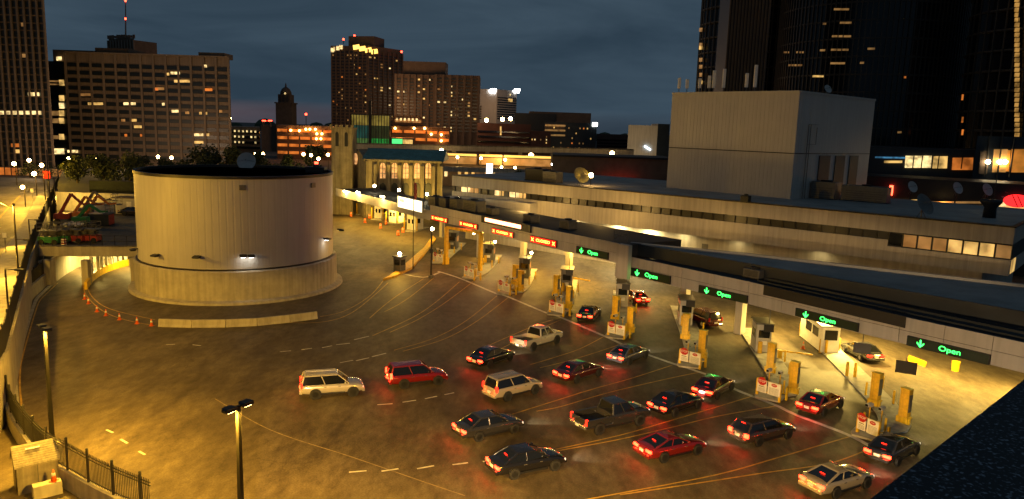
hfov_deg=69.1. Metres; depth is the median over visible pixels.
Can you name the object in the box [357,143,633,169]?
elevated track
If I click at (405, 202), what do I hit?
illuminated sign
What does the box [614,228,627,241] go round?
roof frame
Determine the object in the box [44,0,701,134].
sky
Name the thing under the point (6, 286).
arm lamp post
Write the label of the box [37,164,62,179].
leafy tree
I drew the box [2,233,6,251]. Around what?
street sign
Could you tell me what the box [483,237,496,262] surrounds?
inspection booth
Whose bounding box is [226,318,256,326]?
jersey barrier
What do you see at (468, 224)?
lane signal
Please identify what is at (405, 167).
window
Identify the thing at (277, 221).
round building
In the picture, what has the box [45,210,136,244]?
yard
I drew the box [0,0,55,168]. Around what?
dark tower
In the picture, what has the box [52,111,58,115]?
window
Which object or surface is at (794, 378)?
portal pillar
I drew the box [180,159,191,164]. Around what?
leafy tree
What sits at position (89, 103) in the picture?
window
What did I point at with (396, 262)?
window
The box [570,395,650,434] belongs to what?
pickup truck
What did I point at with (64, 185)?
park ground
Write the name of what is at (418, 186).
lower window
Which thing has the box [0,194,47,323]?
pavement
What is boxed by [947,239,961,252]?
window
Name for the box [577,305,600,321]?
sedan
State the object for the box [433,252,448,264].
stop board
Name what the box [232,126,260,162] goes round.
office building
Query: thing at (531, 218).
rooftop unit
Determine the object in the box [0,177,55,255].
street
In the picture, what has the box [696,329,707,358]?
portal pillar
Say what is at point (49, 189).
pole
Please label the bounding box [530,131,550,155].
brick block
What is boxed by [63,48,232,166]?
office slab
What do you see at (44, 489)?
concrete block
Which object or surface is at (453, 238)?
inspection booth
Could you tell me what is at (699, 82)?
antenna panel
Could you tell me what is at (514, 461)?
sedan
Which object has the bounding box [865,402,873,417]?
camera post
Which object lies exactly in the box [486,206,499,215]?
rooftop unit
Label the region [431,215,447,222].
lane signal
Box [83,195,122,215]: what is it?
boom lift
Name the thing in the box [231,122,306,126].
ground
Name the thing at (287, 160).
leafy tree
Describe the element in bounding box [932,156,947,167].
window
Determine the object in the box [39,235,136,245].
railing
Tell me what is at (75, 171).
leafy tree
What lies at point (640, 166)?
long wall
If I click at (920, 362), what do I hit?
kerb block
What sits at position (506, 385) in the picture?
suv
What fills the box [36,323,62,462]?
twin lamp post
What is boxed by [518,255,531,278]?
inspection booth
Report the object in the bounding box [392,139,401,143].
window
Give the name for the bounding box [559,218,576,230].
rooftop unit
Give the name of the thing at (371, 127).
glass podium
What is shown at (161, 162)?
leafy tree
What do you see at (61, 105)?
window
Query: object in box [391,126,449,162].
parking deck
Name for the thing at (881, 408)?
camera post
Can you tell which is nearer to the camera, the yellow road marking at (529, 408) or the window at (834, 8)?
the yellow road marking at (529, 408)
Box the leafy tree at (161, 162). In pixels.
[157,157,181,165]
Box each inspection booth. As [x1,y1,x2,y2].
[449,230,459,248]
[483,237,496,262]
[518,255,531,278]
[560,262,573,291]
[616,278,630,306]
[677,290,695,325]
[750,310,774,352]
[800,318,840,352]
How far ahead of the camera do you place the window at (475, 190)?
141.51 m
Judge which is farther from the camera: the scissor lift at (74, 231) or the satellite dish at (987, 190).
the satellite dish at (987, 190)
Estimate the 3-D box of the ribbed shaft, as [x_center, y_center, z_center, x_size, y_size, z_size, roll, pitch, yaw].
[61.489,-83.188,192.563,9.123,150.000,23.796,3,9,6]
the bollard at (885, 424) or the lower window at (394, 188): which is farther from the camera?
the lower window at (394, 188)
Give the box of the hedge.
[89,180,133,193]
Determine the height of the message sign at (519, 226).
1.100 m
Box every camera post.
[613,314,617,331]
[766,368,772,391]
[777,370,782,383]
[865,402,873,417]
[878,406,885,423]
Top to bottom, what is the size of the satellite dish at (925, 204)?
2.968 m
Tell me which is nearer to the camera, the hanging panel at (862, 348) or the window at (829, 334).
the hanging panel at (862, 348)
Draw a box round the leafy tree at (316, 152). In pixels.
[300,144,327,166]
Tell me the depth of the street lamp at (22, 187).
140.97 m
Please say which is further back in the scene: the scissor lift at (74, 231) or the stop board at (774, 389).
the scissor lift at (74, 231)
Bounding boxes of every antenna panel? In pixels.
[678,78,680,91]
[685,79,688,91]
[698,78,701,91]
[707,76,710,91]
[712,70,715,91]
[722,69,725,90]
[745,73,748,88]
[753,65,757,90]
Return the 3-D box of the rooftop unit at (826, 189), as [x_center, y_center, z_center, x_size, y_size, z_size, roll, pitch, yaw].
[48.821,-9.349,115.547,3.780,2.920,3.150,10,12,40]
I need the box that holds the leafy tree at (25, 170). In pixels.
[15,160,42,177]
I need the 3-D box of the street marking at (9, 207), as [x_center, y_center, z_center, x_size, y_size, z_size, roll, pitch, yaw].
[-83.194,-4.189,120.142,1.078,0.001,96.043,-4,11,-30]
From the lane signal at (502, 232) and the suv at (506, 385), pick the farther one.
the lane signal at (502, 232)
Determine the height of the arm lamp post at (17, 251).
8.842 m
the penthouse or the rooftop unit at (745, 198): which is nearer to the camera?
the rooftop unit at (745, 198)
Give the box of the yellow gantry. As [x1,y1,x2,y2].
[444,226,482,270]
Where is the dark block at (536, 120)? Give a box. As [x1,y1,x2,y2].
[515,111,590,144]
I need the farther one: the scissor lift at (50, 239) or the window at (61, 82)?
the window at (61, 82)
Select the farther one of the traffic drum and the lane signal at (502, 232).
the lane signal at (502, 232)
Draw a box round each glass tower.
[695,0,780,91]
[773,0,971,148]
[952,0,1023,149]
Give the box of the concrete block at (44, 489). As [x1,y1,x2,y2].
[31,477,62,498]
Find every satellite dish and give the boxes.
[237,152,255,167]
[574,167,588,185]
[825,85,831,92]
[908,181,917,199]
[916,194,932,217]
[953,182,962,202]
[983,183,992,198]
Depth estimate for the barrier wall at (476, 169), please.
218.83 m
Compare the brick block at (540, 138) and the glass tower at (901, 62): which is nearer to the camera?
the glass tower at (901, 62)
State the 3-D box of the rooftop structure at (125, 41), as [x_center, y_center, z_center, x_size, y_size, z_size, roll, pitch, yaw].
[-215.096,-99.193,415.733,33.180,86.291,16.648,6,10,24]
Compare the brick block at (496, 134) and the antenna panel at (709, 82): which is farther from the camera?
the brick block at (496, 134)
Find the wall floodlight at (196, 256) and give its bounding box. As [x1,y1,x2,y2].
[192,255,200,258]
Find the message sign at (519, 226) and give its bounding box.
[481,215,531,232]
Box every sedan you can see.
[118,206,134,215]
[451,409,523,441]
[467,345,514,368]
[485,442,566,479]
[552,359,603,383]
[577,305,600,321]
[607,343,649,365]
[628,290,649,304]
[647,388,703,417]
[692,373,734,399]
[796,388,843,416]
[840,341,884,360]
[863,431,920,466]
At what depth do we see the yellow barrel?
72.26 m
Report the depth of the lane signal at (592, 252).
92.89 m
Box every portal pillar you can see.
[511,264,518,284]
[517,270,524,291]
[552,274,560,296]
[565,285,572,308]
[610,295,619,319]
[626,306,635,332]
[680,313,690,339]
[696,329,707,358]
[764,341,777,373]
[787,360,800,394]
[867,371,883,406]
[895,386,913,424]
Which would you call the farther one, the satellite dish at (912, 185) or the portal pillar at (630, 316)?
the satellite dish at (912, 185)
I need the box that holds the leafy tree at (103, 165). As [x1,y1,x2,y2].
[79,153,121,179]
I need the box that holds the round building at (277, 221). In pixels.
[128,164,342,305]
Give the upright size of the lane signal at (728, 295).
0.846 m
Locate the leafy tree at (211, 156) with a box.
[185,143,222,164]
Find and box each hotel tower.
[331,35,402,143]
[394,61,480,153]
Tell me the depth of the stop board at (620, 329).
80.00 m
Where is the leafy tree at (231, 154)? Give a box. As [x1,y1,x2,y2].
[219,145,240,164]
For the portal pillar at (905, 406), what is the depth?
57.85 m
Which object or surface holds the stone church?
on the plaza
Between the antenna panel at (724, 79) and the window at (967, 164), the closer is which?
the antenna panel at (724, 79)
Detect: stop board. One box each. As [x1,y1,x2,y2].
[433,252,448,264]
[464,266,480,280]
[498,280,516,295]
[549,300,570,316]
[607,321,631,339]
[678,348,706,369]
[755,377,788,402]
[856,412,890,435]
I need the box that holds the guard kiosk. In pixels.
[392,252,406,271]
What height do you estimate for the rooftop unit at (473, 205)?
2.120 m
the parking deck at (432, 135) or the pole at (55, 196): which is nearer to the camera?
the pole at (55, 196)
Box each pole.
[43,172,45,199]
[46,150,52,228]
[53,177,56,212]
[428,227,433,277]
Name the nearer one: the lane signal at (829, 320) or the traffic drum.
the lane signal at (829, 320)
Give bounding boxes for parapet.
[871,380,1023,498]
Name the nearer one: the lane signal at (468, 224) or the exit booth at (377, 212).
the lane signal at (468, 224)
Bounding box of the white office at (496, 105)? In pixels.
[480,89,519,123]
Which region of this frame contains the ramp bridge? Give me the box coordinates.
[38,245,136,285]
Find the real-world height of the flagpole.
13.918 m
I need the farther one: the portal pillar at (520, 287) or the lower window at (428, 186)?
the lower window at (428, 186)
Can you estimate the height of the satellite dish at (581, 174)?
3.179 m
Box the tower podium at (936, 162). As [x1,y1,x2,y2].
[866,146,975,183]
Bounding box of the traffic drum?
[61,238,66,244]
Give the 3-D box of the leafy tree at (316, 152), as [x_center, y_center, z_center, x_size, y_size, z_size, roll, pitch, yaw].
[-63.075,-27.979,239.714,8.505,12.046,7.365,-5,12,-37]
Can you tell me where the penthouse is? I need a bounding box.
[666,90,875,198]
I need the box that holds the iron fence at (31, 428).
[4,375,150,498]
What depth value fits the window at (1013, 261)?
87.31 m
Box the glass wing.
[48,49,94,166]
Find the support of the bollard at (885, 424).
on the lane island kerb at (839, 359)
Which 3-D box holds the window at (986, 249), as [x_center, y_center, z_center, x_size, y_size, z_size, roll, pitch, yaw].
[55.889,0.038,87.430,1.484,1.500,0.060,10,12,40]
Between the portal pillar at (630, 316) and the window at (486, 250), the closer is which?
the portal pillar at (630, 316)
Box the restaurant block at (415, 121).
[392,116,422,126]
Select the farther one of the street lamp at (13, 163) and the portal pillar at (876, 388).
the street lamp at (13, 163)
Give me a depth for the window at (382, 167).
175.12 m
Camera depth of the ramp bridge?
98.93 m
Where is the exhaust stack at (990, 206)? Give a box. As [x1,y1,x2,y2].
[980,166,1002,217]
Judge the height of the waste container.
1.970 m
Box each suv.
[299,368,364,399]
[385,360,447,388]
[482,369,542,401]
[693,307,722,326]
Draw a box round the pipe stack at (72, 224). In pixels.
[60,221,83,225]
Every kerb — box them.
[15,285,50,401]
[383,236,435,280]
[387,220,406,224]
[404,227,428,231]
[432,242,910,440]
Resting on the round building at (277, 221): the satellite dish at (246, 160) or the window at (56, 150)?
the satellite dish at (246, 160)
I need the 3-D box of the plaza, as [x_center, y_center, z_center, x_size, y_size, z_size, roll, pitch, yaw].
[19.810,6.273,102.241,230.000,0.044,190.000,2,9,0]
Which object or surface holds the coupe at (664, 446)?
on the plaza
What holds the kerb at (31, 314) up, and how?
on the plaza
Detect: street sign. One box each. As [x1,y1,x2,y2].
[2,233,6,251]
[43,171,49,195]
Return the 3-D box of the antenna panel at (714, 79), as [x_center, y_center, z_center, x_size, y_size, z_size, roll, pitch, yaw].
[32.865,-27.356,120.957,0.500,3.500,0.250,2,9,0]
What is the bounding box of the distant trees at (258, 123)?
[231,118,669,140]
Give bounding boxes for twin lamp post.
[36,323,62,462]
[221,398,253,498]
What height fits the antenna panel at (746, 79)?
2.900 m
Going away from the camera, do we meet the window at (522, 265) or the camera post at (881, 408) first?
the camera post at (881, 408)
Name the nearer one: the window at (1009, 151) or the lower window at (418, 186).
the window at (1009, 151)
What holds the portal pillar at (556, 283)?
on the lane island kerb at (839, 359)
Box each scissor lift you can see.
[36,222,61,244]
[47,221,72,243]
[61,221,85,243]
[76,220,101,242]
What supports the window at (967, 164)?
in the tower podium at (936, 162)
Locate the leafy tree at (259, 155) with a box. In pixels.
[251,151,264,164]
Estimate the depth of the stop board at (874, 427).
55.20 m
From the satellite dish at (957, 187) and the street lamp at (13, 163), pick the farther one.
the street lamp at (13, 163)
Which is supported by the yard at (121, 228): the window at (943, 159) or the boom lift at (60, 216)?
the boom lift at (60, 216)
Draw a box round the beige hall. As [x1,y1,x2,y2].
[627,124,669,156]
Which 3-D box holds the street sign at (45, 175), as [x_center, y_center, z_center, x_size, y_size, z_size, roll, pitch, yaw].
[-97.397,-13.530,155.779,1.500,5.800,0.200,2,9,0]
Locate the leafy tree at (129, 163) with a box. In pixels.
[107,150,155,180]
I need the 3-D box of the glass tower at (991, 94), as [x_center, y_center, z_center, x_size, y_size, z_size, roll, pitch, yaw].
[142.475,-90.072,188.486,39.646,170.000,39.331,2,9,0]
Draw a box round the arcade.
[443,153,551,185]
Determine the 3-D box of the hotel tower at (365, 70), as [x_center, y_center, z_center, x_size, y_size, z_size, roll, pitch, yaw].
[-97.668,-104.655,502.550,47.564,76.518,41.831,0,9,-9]
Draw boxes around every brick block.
[477,117,530,154]
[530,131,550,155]
[596,134,627,148]
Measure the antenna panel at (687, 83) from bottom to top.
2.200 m
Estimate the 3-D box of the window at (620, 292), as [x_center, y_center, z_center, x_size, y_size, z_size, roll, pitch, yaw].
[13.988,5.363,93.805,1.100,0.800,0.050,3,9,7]
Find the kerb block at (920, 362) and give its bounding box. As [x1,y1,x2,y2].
[908,355,926,366]
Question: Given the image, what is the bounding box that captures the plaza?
[0,213,1023,498]
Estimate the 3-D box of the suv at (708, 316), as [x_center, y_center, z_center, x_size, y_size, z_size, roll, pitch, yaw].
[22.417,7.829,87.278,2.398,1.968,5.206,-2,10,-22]
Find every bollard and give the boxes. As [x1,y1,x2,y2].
[824,340,827,352]
[845,362,849,375]
[853,362,857,376]
[864,382,867,394]
[884,418,887,431]
[892,390,895,403]
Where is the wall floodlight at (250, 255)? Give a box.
[247,254,254,257]
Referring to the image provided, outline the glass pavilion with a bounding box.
[391,137,413,143]
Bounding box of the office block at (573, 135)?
[545,122,597,154]
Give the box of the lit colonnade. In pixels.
[0,167,61,176]
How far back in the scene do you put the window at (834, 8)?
212.09 m
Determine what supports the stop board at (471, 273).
on the lane island kerb at (839, 359)
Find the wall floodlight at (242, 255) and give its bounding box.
[239,254,246,257]
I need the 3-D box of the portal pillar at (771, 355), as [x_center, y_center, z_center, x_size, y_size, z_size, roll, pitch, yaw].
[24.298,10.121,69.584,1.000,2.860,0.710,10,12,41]
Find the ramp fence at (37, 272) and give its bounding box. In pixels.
[31,260,43,282]
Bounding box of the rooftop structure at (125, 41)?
[107,0,156,53]
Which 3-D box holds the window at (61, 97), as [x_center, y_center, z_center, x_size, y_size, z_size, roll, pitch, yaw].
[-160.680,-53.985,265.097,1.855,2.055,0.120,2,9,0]
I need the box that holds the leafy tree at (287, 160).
[272,153,303,166]
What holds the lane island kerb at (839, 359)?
on the plaza
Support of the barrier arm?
on the lane island kerb at (839, 359)
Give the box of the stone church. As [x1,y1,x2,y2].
[330,124,448,217]
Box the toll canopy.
[336,188,1023,372]
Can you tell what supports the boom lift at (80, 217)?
on the yard at (121, 228)
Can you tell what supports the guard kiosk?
on the lane island kerb at (420, 254)
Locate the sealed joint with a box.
[216,399,464,495]
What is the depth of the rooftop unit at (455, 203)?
122.33 m
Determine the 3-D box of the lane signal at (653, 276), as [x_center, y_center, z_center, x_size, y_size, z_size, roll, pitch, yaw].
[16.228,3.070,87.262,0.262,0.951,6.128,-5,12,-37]
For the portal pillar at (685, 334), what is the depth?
79.56 m
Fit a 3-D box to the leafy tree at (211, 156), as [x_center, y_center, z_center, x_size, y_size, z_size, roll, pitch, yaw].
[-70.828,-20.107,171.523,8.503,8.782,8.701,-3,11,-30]
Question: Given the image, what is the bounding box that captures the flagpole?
[412,179,416,268]
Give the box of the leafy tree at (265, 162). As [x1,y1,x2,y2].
[261,158,271,164]
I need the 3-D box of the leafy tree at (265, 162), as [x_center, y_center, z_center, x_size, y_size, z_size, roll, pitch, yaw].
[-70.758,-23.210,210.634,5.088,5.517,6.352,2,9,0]
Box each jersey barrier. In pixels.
[158,319,191,327]
[192,319,225,327]
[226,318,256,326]
[257,315,289,325]
[289,311,317,321]
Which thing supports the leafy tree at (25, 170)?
on the street
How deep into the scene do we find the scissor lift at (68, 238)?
102.38 m
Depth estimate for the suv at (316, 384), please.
60.10 m
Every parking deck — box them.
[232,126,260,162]
[277,125,333,159]
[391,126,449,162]
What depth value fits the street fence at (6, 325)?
73.12 m
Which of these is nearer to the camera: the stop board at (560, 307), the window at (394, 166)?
the stop board at (560, 307)
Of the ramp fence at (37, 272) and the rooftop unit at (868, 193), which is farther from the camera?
the rooftop unit at (868, 193)
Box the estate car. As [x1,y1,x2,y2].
[727,413,795,446]
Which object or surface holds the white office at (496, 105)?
on the city ground at (271, 157)
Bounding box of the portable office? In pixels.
[112,196,134,213]
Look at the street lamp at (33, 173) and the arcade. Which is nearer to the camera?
the street lamp at (33, 173)
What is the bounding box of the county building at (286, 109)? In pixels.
[261,83,297,151]
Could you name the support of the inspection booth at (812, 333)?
on the lane island kerb at (839, 359)
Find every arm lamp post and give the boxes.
[4,269,24,323]
[15,239,30,272]
[28,219,40,236]
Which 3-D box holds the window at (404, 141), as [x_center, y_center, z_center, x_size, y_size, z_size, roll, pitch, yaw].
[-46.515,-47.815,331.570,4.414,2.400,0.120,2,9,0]
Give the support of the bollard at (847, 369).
on the lane island kerb at (839, 359)
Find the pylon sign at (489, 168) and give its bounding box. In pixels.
[486,164,492,172]
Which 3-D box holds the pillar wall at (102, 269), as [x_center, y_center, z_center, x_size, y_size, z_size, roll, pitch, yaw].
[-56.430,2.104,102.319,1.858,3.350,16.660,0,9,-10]
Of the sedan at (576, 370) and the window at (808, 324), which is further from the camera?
the window at (808, 324)
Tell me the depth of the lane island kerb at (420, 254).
120.74 m
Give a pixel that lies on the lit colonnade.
(8, 171)
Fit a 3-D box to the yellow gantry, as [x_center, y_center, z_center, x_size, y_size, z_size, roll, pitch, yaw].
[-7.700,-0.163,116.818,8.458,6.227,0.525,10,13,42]
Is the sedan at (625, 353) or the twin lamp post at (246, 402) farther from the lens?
the sedan at (625, 353)
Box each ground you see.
[0,130,668,195]
[58,168,133,193]
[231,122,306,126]
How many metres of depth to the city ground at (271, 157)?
341.89 m
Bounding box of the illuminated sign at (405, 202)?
[398,196,423,212]
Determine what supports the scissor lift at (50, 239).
on the yard at (121, 228)
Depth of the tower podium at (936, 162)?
162.31 m
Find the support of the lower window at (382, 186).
in the stone church
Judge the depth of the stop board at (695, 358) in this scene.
70.87 m
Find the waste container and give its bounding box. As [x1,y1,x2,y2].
[87,212,114,225]
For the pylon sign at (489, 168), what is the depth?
188.93 m
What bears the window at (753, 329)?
in the inspection booth at (762, 331)
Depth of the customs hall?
105.42 m
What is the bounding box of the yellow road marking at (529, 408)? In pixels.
[19,278,863,498]
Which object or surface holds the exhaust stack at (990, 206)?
on the customs hall
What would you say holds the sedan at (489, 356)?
on the plaza
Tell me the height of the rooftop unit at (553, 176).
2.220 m
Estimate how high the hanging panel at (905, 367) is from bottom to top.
1.287 m
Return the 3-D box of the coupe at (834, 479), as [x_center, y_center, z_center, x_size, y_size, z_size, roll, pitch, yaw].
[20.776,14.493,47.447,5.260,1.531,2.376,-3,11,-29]
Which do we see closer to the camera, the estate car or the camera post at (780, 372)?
the estate car
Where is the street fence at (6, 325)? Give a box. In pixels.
[0,175,58,357]
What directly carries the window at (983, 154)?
in the tower lobby at (1003, 153)
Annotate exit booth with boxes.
[374,206,388,218]
[389,210,403,222]
[407,214,422,229]
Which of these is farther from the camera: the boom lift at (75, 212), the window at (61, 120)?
the window at (61, 120)
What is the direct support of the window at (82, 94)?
in the office slab at (119, 101)
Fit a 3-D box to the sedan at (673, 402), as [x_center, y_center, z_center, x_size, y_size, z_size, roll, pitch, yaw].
[13.245,12.168,59.880,5.260,1.638,2.333,-6,12,-40]
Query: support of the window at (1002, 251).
in the customs hall
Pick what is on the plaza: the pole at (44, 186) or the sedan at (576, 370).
the sedan at (576, 370)
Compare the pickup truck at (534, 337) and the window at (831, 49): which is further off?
the window at (831, 49)
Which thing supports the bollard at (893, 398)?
on the lane island kerb at (839, 359)
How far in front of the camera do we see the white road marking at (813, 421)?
64.38 m
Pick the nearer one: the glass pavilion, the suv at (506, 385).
the suv at (506, 385)
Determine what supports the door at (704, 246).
in the customs hall
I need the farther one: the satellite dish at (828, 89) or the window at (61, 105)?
the window at (61, 105)
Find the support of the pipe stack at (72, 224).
on the yard at (121, 228)
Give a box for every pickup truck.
[510,324,562,351]
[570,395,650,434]
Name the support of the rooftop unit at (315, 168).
on the round building at (277, 221)
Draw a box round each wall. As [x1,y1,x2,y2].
[0,187,57,432]
[5,278,126,498]
[32,274,45,288]
[47,256,104,285]
[56,191,133,210]
[84,256,128,289]
[443,166,524,172]
[552,152,667,180]
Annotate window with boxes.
[0,111,40,114]
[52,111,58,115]
[52,118,58,122]
[54,148,63,153]
[59,80,64,85]
[59,95,63,100]
[59,103,63,108]
[59,110,63,115]
[59,118,64,123]
[59,134,64,139]
[80,93,90,95]
[88,102,102,104]
[380,163,384,177]
[380,183,385,189]
[391,183,397,192]
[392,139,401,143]
[392,163,396,177]
[394,259,399,264]
[395,119,420,122]
[403,139,412,143]
[403,163,408,177]
[403,183,408,194]
[414,163,419,177]
[416,183,419,197]
[425,183,430,198]
[426,163,430,177]
[461,187,470,191]
[470,188,477,192]
[485,248,491,253]
[509,192,518,197]
[519,193,525,198]
[520,263,527,268]
[563,274,570,280]
[618,289,626,294]
[682,305,691,312]
[752,325,755,336]
[758,330,769,337]
[806,319,811,331]
[812,324,818,336]
[824,330,837,340]
[831,49,848,50]
[832,35,850,36]
[834,8,848,9]
[884,161,901,162]
[889,233,901,245]
[903,235,916,247]
[905,156,931,167]
[917,236,931,249]
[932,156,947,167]
[932,238,946,250]
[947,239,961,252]
[952,158,972,169]
[963,241,977,254]
[979,151,988,173]
[979,243,994,256]
[992,149,1007,171]
[995,245,1011,258]
[1006,150,1010,170]
[1010,149,1023,171]
[1010,257,1015,273]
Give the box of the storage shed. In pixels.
[9,438,59,495]
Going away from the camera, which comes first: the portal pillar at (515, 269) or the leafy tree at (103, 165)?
the portal pillar at (515, 269)
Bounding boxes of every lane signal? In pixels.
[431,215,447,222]
[459,220,477,229]
[492,228,513,237]
[530,235,557,247]
[576,246,608,259]
[631,267,670,283]
[698,285,747,303]
[795,308,859,331]
[906,335,990,364]
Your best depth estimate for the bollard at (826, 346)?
76.50 m
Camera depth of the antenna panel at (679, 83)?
125.24 m
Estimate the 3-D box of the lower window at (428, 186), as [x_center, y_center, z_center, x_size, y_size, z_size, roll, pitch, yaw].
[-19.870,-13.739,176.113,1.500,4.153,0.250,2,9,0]
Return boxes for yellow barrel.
[951,360,959,371]
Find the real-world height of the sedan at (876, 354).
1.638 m
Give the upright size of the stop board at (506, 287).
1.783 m
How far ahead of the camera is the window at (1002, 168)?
148.81 m
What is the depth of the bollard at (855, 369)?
69.10 m
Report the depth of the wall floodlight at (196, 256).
87.96 m
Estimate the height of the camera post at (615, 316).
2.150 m
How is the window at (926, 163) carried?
in the tower podium at (936, 162)
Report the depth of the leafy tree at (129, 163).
150.94 m
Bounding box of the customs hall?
[442,172,1023,282]
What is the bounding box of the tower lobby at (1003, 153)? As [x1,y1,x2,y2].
[972,136,1023,181]
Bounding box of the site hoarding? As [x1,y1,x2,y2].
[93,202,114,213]
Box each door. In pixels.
[12,460,17,491]
[109,214,114,224]
[702,244,707,248]
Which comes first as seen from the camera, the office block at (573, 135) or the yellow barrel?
the yellow barrel
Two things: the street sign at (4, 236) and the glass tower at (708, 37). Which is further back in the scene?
the glass tower at (708, 37)
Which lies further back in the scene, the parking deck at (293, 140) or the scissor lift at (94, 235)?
the parking deck at (293, 140)
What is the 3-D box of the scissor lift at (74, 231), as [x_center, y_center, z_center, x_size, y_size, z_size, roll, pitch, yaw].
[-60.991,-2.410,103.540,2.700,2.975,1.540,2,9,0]
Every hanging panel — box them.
[853,334,871,354]
[895,357,917,374]
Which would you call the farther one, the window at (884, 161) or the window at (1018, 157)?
the window at (884, 161)
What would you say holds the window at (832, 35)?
in the glass tower at (901, 62)
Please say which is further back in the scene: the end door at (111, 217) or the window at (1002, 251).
the end door at (111, 217)
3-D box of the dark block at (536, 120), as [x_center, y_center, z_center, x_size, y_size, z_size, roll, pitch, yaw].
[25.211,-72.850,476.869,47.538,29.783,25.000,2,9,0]
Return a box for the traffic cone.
[49,469,58,482]
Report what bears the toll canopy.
on the plaza
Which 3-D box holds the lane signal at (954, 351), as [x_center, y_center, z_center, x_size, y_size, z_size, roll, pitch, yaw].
[35.647,8.212,60.907,0.262,0.836,6.381,-5,12,-37]
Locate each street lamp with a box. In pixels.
[1,203,18,273]
[12,162,17,184]
[20,185,25,206]
[32,172,37,195]
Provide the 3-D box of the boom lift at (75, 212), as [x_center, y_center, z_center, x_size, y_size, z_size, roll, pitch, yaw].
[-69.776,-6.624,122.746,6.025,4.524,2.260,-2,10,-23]
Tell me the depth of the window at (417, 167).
175.08 m
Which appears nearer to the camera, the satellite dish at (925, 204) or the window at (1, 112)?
the satellite dish at (925, 204)
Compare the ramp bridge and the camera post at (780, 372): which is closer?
the camera post at (780, 372)
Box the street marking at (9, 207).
[0,196,19,217]
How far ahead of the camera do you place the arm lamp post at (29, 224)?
98.04 m
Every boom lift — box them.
[53,193,96,224]
[68,196,109,216]
[71,204,114,227]
[78,191,117,211]
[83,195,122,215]
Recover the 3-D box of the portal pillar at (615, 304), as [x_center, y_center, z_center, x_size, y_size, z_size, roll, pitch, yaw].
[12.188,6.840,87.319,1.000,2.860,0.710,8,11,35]
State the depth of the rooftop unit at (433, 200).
125.97 m
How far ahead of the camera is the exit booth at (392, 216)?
168.37 m
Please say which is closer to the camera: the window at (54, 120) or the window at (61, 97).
the window at (61, 97)
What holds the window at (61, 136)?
in the glass wing
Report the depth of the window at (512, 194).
135.08 m
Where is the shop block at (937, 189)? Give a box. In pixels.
[867,173,1023,276]
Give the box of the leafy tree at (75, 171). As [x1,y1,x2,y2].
[58,154,92,182]
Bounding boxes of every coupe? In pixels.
[632,429,706,462]
[798,460,874,498]
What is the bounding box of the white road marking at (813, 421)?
[106,271,867,472]
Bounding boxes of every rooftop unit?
[305,162,326,172]
[428,195,441,205]
[439,196,450,207]
[449,197,462,209]
[462,198,485,212]
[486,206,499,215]
[523,213,538,223]
[525,167,550,181]
[542,170,562,182]
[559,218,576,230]
[740,194,750,201]
[742,266,763,279]
[810,180,841,199]
[839,184,891,203]
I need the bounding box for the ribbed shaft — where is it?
[714,0,771,91]
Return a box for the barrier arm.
[777,349,812,358]
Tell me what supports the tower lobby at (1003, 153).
on the plaza
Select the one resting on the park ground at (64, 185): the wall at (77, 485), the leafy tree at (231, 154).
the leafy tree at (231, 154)
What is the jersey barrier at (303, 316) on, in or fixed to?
on the plaza
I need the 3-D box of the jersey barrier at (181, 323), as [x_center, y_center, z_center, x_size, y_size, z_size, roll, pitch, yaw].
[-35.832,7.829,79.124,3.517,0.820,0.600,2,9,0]
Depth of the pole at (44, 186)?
153.79 m
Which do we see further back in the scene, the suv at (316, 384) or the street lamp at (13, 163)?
the street lamp at (13, 163)
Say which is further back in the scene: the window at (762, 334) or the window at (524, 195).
the window at (524, 195)
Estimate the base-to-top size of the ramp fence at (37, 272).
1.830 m
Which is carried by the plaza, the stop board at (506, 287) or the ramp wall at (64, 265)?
the ramp wall at (64, 265)
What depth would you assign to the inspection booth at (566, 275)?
101.92 m
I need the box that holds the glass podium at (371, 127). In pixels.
[350,101,389,150]
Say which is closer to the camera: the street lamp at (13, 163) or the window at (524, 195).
the window at (524, 195)
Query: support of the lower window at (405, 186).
in the stone church
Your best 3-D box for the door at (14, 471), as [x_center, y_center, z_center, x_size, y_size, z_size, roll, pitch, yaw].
[-29.222,13.329,43.675,0.040,1.600,1.040,-6,12,-40]
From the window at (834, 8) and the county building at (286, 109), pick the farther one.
the county building at (286, 109)
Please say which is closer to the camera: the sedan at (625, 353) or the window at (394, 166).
the sedan at (625, 353)
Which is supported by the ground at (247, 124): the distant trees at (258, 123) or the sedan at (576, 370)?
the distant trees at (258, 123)
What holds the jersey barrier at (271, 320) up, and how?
on the plaza
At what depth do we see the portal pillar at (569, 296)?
91.70 m
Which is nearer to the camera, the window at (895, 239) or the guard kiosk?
the window at (895, 239)

